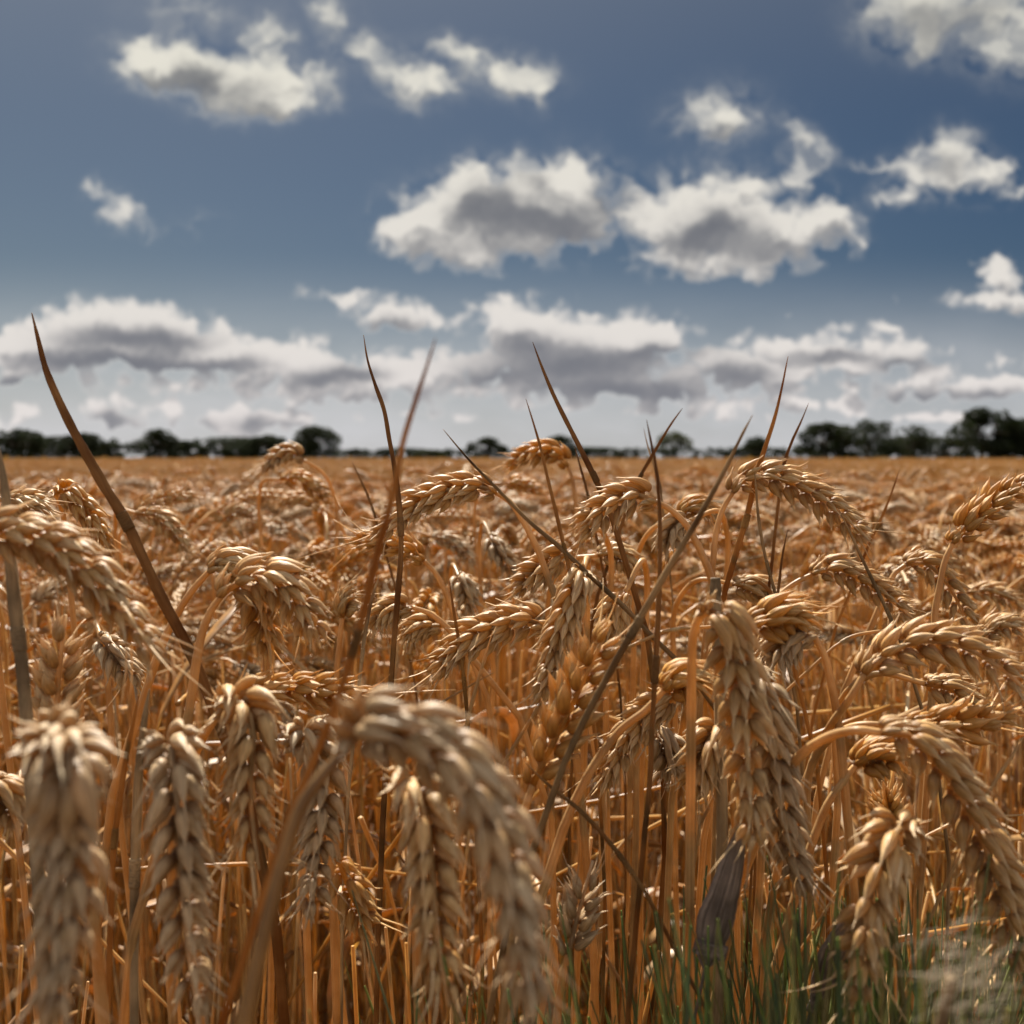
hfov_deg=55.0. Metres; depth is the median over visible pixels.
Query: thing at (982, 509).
wheat stalk
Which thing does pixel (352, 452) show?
tree
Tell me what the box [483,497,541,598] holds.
wheat stalk
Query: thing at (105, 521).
wheat stalk
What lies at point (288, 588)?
wheat stalk
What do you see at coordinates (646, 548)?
wheat stalk
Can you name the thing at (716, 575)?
wheat stalk
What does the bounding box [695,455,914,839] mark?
wheat stalk
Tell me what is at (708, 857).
wheat stalk
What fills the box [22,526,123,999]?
wheat stalk
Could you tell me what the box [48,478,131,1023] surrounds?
wheat stalk
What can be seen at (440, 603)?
wheat stalk
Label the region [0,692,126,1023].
wheat stalk
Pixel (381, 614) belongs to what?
wheat stalk
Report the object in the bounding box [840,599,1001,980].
wheat stalk
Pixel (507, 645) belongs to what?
wheat stalk
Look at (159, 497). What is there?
wheat stalk
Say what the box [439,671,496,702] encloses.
straw
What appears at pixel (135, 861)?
straw
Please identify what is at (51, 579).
wheat stalk
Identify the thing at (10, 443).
tree
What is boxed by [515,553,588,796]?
wheat stalk
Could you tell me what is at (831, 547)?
wheat stalk
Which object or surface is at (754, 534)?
wheat stalk
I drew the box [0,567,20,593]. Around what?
wheat stalk
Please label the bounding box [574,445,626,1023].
leaf blade
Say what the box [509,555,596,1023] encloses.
wheat stalk
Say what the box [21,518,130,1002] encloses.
wheat stalk
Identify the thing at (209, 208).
sky
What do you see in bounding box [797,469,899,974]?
leaf blade
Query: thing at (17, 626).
straw
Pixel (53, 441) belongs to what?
hedge
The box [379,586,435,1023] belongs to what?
wheat stalk
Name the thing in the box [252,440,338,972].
wheat stalk
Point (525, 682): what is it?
wheat stalk
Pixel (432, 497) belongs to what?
wheat stalk
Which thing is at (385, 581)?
wheat stalk
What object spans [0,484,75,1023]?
wheat stalk
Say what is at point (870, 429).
tree
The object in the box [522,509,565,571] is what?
wheat stalk
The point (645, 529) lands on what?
wheat stalk
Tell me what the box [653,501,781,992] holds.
wheat stalk
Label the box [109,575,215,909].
wheat stalk
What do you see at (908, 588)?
wheat stalk
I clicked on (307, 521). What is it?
wheat stalk
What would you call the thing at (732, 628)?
wheat stalk
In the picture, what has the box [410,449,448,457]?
tree
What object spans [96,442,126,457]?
tree
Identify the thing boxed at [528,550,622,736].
wheat stalk
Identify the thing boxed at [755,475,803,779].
straw
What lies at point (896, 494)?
wheat stalk
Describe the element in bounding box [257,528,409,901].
wheat stalk
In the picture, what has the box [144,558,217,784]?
wheat stalk
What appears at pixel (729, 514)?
wheat stalk
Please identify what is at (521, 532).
wheat stalk
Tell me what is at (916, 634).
wheat stalk
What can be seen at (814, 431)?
tree
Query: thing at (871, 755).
wheat stalk
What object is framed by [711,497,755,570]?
wheat stalk
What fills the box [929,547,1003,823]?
wheat stalk
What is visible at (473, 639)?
wheat stalk
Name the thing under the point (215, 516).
wheat stalk
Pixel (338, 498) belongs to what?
wheat stalk
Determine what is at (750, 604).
wheat stalk
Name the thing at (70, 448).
tree
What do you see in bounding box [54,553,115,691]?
wheat stalk
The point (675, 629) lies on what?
straw
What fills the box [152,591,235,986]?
wheat stalk
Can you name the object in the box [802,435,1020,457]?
hedge
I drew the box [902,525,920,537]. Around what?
wheat stalk
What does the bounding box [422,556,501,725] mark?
wheat stalk
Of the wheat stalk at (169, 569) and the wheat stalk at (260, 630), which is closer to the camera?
the wheat stalk at (260, 630)
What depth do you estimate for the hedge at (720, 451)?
235.10 m
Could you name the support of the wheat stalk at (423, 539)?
on the ground at (473, 919)
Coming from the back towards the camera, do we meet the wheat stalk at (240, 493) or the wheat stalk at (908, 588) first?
the wheat stalk at (240, 493)
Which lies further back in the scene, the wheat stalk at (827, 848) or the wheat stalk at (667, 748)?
the wheat stalk at (827, 848)
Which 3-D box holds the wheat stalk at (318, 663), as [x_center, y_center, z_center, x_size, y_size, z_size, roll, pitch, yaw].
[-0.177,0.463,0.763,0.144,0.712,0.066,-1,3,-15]
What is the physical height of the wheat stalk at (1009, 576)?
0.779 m
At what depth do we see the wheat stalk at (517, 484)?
0.80 m
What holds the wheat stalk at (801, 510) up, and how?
on the ground at (473, 919)
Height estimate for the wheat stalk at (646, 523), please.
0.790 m
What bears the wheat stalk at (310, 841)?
on the ground at (473, 919)
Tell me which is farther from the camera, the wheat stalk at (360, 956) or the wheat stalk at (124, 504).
the wheat stalk at (124, 504)
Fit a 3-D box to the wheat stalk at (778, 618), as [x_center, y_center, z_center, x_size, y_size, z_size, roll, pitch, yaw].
[0.075,0.431,0.371,0.037,0.818,0.110,-2,4,-28]
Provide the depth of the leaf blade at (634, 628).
0.28 m
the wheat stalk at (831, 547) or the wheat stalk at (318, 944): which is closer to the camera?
the wheat stalk at (318, 944)
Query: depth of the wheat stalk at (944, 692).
0.36 m
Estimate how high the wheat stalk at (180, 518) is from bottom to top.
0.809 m
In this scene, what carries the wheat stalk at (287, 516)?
on the ground at (473, 919)
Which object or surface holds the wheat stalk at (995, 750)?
on the ground at (473, 919)
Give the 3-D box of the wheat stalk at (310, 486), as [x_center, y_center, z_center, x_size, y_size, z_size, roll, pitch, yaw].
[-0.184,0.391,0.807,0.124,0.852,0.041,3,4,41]
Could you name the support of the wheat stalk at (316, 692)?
on the ground at (473, 919)
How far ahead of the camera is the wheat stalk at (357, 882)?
0.33 m
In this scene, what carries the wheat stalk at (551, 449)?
on the ground at (473, 919)
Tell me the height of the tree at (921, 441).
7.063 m
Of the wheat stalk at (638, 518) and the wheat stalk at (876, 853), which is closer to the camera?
the wheat stalk at (876, 853)
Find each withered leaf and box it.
[692,826,745,1020]
[806,922,846,1023]
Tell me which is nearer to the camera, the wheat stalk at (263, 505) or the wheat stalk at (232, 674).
the wheat stalk at (232, 674)
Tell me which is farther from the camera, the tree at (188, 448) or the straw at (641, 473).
the tree at (188, 448)
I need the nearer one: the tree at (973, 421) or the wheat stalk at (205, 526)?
the wheat stalk at (205, 526)
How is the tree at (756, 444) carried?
on the ground at (473, 919)
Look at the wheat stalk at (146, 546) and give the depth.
1.35 m
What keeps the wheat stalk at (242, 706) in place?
on the ground at (473, 919)
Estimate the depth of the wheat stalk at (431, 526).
1.42 m
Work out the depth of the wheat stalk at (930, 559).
0.47 m
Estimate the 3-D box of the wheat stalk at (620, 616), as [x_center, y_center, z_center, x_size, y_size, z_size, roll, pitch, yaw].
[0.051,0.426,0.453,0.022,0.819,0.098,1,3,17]
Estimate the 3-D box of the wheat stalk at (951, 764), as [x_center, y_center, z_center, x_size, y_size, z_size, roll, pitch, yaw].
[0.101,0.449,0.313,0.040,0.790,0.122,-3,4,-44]
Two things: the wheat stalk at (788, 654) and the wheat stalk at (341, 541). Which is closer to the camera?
the wheat stalk at (788, 654)
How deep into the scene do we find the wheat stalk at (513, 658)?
1.28 m
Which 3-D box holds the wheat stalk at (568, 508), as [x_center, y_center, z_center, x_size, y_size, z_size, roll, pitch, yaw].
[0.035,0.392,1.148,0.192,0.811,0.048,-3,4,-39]
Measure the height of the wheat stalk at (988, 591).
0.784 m
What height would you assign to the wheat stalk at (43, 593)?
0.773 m
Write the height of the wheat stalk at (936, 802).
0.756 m
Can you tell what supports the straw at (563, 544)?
on the ground at (473, 919)
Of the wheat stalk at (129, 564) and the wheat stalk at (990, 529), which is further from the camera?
the wheat stalk at (990, 529)
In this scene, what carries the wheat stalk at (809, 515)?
on the ground at (473, 919)
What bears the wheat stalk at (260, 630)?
on the ground at (473, 919)
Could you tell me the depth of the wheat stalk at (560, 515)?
1.60 m
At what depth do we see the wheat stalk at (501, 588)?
0.85 m
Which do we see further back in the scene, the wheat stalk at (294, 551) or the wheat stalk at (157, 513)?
the wheat stalk at (294, 551)
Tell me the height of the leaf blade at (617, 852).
0.771 m
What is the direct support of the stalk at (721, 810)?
on the ground at (473, 919)
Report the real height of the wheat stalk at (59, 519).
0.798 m
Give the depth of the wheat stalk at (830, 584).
1.26 m
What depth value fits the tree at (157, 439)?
189.05 m
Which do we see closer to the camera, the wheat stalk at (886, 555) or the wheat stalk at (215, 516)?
the wheat stalk at (215, 516)
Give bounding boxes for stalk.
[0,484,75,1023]
[0,498,217,723]
[0,564,17,772]
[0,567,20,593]
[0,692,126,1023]
[0,771,26,857]
[1,576,116,662]
[5,685,51,945]
[7,545,99,1023]
[11,517,126,791]
[16,558,24,599]
[17,559,70,682]
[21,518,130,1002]
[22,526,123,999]
[24,565,39,1018]
[29,580,99,1023]
[30,540,82,918]
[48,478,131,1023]
[52,594,238,1023]
[53,554,171,706]
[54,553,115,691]
[67,508,164,885]
[73,562,214,1023]
[92,620,151,1023]
[94,544,267,1023]
[98,506,108,698]
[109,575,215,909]
[113,506,204,1000]
[113,555,119,969]
[118,484,199,1018]
[119,662,333,1023]
[121,499,128,581]
[123,520,228,967]
[124,613,238,934]
[125,507,137,599]
[126,523,233,829]
[126,543,227,713]
[131,710,238,1023]
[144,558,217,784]
[145,624,291,998]
[149,493,196,592]
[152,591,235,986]
[158,497,242,705]
[165,552,337,1023]
[166,506,215,814]
[175,666,441,1023]
[176,658,289,1020]
[177,505,277,976]
[180,518,215,687]
[180,657,304,1018]
[204,655,357,1001]
[204,665,284,824]
[205,668,368,1016]
[209,501,273,998]
[209,504,303,637]
[211,506,313,935]
[219,596,308,982]
[222,502,275,911]
[233,490,311,944]
[233,569,298,1023]
[236,678,583,1023]
[238,532,322,601]
[245,504,334,733]
[247,499,299,541]
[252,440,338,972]
[257,469,341,1021]
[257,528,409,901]
[262,514,315,662]
[264,517,313,727]
[268,490,367,990]
[275,494,345,844]
[275,586,392,1022]
[276,506,452,821]
[278,599,375,985]
[278,714,352,1023]
[281,541,362,990]
[291,503,388,1001]
[295,498,500,765]
[307,541,375,1023]
[326,815,410,1023]
[328,552,387,1023]
[331,531,373,841]
[339,509,349,526]
[346,469,605,1023]
[352,572,420,1016]
[360,514,449,836]
[361,593,556,1023]
[366,522,432,703]
[375,761,491,1023]
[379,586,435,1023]
[380,585,454,1020]
[394,597,599,1023]
[397,612,495,1023]
[403,530,483,1014]
[404,525,472,716]
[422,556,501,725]
[427,515,488,647]
[435,582,567,997]
[438,514,544,694]
[442,512,508,764]
[442,578,622,1022]
[446,514,518,755]
[449,563,486,1023]
[458,520,518,748]
[472,490,521,711]
[473,471,555,1019]
[478,497,533,729]
[478,521,521,1023]
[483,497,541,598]
[486,524,519,720]
[488,438,583,1023]
[492,528,617,1023]
[498,562,526,770]
[498,586,631,1023]
[505,525,562,959]
[507,499,581,695]
[507,658,728,1023]
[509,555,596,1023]
[511,501,589,783]
[512,515,593,758]
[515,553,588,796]
[518,625,665,1023]
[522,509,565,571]
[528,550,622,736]
[534,582,558,1022]
[537,477,765,1023]
[539,535,651,1013]
[545,536,644,1001]
[552,836,613,1023]
[557,510,628,744]
[557,679,740,1023]
[587,606,698,876]
[589,558,649,1023]
[605,517,679,1023]
[608,518,681,923]
[619,504,759,984]
[620,493,728,1023]
[624,518,682,918]
[624,525,724,1012]
[627,549,684,655]
[628,510,650,943]
[628,723,685,1023]
[636,507,693,769]
[636,555,743,824]
[641,516,676,1002]
[651,508,730,855]
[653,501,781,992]
[659,635,766,968]
[662,557,703,729]
[663,588,852,1014]
[663,717,729,849]
[666,490,699,804]
[670,574,795,1023]
[680,505,783,946]
[685,589,788,1023]
[688,572,778,848]
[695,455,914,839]
[695,552,941,1023]
[697,503,791,590]
[704,526,733,599]
[705,589,832,896]
[710,577,727,1023]
[710,666,845,997]
[710,713,1023,1018]
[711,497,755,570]
[733,504,811,600]
[737,486,800,574]
[738,525,837,785]
[745,566,793,610]
[752,530,798,577]
[753,611,1023,1023]
[755,628,858,1023]
[756,735,930,1023]
[759,649,858,887]
[760,654,901,935]
[778,498,823,731]
[780,797,935,1023]
[782,541,853,718]
[795,553,823,683]
[798,490,872,674]
[798,682,1023,1018]
[800,513,900,681]
[801,545,998,930]
[802,512,858,702]
[805,622,921,792]
[809,511,825,665]
[816,545,889,714]
[816,565,883,788]
[825,670,994,931]
[829,525,960,717]
[833,541,869,896]
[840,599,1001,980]
[842,536,928,697]
[846,494,892,704]
[848,525,941,924]
[849,501,917,603]
[858,770,904,998]
[873,490,933,524]
[885,546,918,795]
[894,523,956,649]
[896,579,1023,935]
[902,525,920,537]
[908,473,1023,1017]
[913,502,959,593]
[913,608,1023,976]
[920,559,972,765]
[927,594,983,998]
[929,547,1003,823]
[931,492,1013,708]
[941,509,988,959]
[949,505,993,576]
[950,566,1005,999]
[955,513,1023,624]
[958,512,1002,917]
[971,525,1021,942]
[977,533,1023,741]
[988,614,1023,959]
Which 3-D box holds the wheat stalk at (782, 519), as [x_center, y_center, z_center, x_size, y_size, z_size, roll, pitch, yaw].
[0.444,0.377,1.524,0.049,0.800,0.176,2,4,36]
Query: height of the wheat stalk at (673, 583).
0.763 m
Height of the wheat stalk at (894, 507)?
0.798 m
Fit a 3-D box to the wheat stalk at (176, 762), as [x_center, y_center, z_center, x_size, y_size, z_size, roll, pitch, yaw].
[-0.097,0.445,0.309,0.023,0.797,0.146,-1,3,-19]
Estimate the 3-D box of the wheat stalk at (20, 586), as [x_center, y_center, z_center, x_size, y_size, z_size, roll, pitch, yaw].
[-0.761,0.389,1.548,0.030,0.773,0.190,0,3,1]
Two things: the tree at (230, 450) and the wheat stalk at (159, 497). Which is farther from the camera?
the tree at (230, 450)
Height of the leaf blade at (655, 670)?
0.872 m
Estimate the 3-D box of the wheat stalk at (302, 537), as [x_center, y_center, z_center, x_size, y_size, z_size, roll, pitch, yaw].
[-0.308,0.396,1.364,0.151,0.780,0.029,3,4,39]
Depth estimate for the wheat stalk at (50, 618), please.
1.26 m
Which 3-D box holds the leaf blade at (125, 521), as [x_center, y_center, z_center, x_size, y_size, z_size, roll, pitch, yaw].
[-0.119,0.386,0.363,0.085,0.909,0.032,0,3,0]
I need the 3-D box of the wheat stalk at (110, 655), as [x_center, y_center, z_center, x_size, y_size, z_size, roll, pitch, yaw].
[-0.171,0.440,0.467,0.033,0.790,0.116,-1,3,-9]
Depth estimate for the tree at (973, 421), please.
148.32 m
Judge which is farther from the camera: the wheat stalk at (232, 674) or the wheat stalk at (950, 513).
the wheat stalk at (950, 513)
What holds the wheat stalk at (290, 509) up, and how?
on the ground at (473, 919)
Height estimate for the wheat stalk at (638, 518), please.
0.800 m
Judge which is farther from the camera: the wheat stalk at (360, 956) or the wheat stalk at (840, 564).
the wheat stalk at (360, 956)
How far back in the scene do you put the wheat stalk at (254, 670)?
0.72 m
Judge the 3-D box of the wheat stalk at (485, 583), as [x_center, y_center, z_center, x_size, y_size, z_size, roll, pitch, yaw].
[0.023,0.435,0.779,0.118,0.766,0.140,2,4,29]
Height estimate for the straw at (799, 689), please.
0.818 m
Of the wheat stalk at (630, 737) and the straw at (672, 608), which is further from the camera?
the straw at (672, 608)
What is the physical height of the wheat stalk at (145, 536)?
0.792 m
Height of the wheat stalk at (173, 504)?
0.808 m
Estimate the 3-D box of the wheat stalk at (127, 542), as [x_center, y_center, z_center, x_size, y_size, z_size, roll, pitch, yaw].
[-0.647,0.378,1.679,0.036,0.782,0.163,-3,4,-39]
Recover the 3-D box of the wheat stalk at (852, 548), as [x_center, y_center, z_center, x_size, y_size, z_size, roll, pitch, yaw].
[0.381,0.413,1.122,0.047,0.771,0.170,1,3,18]
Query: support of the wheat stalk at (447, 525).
on the ground at (473, 919)
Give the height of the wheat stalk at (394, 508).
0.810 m
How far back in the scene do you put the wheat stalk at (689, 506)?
0.51 m
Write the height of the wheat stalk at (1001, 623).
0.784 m
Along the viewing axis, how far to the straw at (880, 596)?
0.40 m
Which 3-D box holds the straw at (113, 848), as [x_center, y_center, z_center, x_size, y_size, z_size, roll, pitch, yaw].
[-0.124,0.448,0.324,0.016,0.790,0.033,-1,3,-24]
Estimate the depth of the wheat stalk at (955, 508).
1.69 m
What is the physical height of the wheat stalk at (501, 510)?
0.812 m
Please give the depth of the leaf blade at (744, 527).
0.44 m
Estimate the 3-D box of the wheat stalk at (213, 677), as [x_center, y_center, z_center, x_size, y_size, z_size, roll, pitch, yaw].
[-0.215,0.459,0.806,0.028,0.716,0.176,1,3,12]
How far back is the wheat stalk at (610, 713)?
0.99 m
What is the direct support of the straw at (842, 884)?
on the ground at (473, 919)
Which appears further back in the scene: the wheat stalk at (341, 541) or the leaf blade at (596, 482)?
the wheat stalk at (341, 541)
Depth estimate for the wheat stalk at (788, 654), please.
0.32 m
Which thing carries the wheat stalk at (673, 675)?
on the ground at (473, 919)
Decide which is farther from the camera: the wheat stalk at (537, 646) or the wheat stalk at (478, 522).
the wheat stalk at (478, 522)
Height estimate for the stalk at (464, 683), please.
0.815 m
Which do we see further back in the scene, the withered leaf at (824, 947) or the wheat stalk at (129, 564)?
the wheat stalk at (129, 564)
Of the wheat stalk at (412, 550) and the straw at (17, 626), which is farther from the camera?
the wheat stalk at (412, 550)
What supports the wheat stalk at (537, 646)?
on the ground at (473, 919)
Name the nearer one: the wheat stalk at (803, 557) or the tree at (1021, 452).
the wheat stalk at (803, 557)
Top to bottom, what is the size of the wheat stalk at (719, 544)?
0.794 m
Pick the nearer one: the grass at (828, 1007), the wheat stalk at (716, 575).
the grass at (828, 1007)
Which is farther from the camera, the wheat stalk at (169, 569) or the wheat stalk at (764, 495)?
the wheat stalk at (764, 495)
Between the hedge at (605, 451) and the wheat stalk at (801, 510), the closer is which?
the wheat stalk at (801, 510)
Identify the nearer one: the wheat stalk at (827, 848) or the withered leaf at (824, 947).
the withered leaf at (824, 947)
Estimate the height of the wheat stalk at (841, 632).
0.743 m
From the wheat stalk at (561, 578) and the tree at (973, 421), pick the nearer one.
the wheat stalk at (561, 578)
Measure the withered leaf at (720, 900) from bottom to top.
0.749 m
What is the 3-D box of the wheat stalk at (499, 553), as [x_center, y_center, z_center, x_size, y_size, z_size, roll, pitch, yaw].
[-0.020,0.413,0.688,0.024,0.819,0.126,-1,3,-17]
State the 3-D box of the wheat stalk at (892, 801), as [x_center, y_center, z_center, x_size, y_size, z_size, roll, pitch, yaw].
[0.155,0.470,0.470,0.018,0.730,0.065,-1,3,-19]
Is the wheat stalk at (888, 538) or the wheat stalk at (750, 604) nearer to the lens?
the wheat stalk at (750, 604)
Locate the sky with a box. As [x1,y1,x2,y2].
[0,0,1023,457]
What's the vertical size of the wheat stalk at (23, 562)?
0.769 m
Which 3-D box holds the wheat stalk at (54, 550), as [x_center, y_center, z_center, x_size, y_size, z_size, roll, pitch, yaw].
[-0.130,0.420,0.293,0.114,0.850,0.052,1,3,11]
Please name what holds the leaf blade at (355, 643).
on the ground at (473, 919)
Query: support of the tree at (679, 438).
on the ground at (473, 919)
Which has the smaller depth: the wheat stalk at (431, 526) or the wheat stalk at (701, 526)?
the wheat stalk at (701, 526)
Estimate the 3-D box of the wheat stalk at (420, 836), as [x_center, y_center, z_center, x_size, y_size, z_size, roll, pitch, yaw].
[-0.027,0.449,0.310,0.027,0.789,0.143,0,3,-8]
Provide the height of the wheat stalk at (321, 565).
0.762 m
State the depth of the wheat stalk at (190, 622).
0.77 m
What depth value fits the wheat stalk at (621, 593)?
1.29 m
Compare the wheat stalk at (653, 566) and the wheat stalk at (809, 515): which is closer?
the wheat stalk at (653, 566)
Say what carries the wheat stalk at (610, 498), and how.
on the ground at (473, 919)
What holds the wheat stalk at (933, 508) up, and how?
on the ground at (473, 919)
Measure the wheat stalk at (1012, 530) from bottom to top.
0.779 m
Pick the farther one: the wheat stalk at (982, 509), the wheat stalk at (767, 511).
the wheat stalk at (767, 511)
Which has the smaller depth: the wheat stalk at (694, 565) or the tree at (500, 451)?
the wheat stalk at (694, 565)
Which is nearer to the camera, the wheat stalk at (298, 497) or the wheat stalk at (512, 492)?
the wheat stalk at (298, 497)
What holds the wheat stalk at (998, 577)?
on the ground at (473, 919)
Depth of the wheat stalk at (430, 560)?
1.66 m
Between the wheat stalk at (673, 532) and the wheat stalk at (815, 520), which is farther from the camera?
the wheat stalk at (815, 520)
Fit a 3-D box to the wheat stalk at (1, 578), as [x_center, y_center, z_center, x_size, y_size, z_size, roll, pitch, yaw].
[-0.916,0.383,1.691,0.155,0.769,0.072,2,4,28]
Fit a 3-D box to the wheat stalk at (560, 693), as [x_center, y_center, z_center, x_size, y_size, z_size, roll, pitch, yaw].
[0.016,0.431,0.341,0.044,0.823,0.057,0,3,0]
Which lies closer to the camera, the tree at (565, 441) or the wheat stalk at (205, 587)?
the wheat stalk at (205, 587)
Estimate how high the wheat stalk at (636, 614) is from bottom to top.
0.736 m
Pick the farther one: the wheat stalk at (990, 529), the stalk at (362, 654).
the wheat stalk at (990, 529)
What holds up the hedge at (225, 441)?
on the ground at (473, 919)
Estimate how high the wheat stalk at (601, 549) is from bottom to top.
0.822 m
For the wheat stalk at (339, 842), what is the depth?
0.81 m
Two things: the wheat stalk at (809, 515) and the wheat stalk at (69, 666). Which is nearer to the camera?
the wheat stalk at (69, 666)
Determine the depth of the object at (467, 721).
0.35 m
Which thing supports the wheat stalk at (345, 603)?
on the ground at (473, 919)
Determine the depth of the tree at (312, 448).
183.32 m
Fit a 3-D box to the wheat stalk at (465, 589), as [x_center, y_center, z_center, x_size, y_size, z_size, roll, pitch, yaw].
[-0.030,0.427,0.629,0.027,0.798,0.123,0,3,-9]
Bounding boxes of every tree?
[0,428,49,457]
[54,432,108,457]
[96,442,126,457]
[137,428,186,457]
[165,440,210,457]
[219,444,251,457]
[242,434,286,457]
[290,424,343,457]
[341,448,371,457]
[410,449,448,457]
[466,437,510,457]
[544,434,577,457]
[655,430,693,457]
[740,435,773,457]
[791,421,857,457]
[827,418,907,457]
[886,423,939,457]
[944,406,1023,457]
[989,417,1023,457]
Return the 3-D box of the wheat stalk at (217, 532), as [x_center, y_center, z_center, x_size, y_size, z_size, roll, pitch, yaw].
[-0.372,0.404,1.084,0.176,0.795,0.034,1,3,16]
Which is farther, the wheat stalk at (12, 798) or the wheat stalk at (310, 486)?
the wheat stalk at (310, 486)
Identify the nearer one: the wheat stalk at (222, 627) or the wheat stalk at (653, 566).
the wheat stalk at (653, 566)
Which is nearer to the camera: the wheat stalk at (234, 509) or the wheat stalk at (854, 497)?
the wheat stalk at (234, 509)
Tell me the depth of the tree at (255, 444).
197.91 m
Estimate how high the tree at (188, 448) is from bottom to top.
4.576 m
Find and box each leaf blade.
[31,313,289,1023]
[217,338,435,1023]
[352,462,429,1023]
[363,335,403,1023]
[484,415,752,1023]
[525,762,713,1021]
[533,343,666,1023]
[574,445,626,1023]
[625,420,661,1023]
[695,357,787,1023]
[753,403,808,1014]
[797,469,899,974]
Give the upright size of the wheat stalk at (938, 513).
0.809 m
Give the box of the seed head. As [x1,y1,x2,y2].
[893,907,1023,1023]
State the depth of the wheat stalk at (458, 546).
0.75 m
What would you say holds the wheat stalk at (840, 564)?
on the ground at (473, 919)
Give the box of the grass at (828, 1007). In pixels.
[230,854,1023,1023]
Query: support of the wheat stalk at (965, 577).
on the ground at (473, 919)
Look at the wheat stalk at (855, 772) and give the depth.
0.84 m
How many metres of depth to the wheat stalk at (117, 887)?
1.50 m
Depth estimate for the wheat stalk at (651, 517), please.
1.37 m
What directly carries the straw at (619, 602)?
on the ground at (473, 919)
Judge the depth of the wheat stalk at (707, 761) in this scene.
0.31 m
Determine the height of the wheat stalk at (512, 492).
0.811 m
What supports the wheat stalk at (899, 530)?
on the ground at (473, 919)
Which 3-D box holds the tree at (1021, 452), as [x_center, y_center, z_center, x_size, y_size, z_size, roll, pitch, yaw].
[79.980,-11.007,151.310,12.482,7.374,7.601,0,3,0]
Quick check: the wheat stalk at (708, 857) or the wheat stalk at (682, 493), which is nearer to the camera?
the wheat stalk at (708, 857)
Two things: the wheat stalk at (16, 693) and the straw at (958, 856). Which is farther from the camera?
the wheat stalk at (16, 693)
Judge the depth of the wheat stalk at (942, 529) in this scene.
1.36 m
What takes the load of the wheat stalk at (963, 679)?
on the ground at (473, 919)
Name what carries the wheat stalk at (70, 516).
on the ground at (473, 919)
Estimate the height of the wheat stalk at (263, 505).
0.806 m
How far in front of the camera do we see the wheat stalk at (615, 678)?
0.96 m
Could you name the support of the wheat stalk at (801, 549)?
on the ground at (473, 919)
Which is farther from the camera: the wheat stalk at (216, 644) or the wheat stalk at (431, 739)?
the wheat stalk at (216, 644)
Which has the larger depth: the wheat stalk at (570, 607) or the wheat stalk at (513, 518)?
the wheat stalk at (513, 518)
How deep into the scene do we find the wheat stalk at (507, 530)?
1.10 m
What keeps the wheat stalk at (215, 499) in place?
on the ground at (473, 919)
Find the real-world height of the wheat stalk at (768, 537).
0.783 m
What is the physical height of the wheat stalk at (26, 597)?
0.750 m
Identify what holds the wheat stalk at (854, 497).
on the ground at (473, 919)
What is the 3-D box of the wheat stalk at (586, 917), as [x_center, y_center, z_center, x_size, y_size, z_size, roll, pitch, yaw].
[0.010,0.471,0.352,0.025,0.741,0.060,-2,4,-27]
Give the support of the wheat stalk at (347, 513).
on the ground at (473, 919)
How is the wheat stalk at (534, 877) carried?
on the ground at (473, 919)
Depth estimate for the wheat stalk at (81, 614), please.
0.82 m
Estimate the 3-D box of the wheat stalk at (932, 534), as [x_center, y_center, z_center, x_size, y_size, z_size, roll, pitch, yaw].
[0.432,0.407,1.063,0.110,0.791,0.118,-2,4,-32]
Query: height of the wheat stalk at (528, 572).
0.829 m
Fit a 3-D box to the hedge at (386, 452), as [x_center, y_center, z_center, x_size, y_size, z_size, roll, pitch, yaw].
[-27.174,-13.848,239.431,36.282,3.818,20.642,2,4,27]
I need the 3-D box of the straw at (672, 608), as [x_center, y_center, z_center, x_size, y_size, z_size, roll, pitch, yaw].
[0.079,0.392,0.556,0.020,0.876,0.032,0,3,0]
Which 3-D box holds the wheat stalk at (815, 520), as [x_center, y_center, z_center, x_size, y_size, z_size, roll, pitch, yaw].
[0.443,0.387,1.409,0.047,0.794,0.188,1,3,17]
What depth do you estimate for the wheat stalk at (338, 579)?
1.45 m
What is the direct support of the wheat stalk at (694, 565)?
on the ground at (473, 919)
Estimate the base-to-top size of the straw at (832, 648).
0.796 m
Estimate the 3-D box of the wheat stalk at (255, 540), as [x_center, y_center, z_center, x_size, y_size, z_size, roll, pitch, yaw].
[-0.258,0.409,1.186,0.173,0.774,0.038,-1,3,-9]
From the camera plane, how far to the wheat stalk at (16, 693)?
0.68 m
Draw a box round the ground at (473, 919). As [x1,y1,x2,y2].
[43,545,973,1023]
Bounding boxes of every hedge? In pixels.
[3,435,142,457]
[134,436,323,457]
[319,448,482,457]
[491,446,680,457]
[689,446,813,457]
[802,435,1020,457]
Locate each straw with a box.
[0,450,52,1023]
[106,695,138,1020]
[129,689,149,1023]
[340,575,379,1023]
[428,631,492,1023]
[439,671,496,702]
[443,429,800,943]
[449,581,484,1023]
[486,625,710,1003]
[526,400,605,1023]
[568,408,682,963]
[643,427,673,1023]
[682,629,893,942]
[740,577,830,939]
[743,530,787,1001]
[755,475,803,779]
[784,814,1023,1023]
[837,506,950,990]
[899,736,1023,1021]
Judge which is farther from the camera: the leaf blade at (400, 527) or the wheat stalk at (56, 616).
the wheat stalk at (56, 616)
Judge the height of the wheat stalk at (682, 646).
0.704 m
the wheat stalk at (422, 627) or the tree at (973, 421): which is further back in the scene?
the tree at (973, 421)
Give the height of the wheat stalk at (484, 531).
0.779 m
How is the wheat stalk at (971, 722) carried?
on the ground at (473, 919)

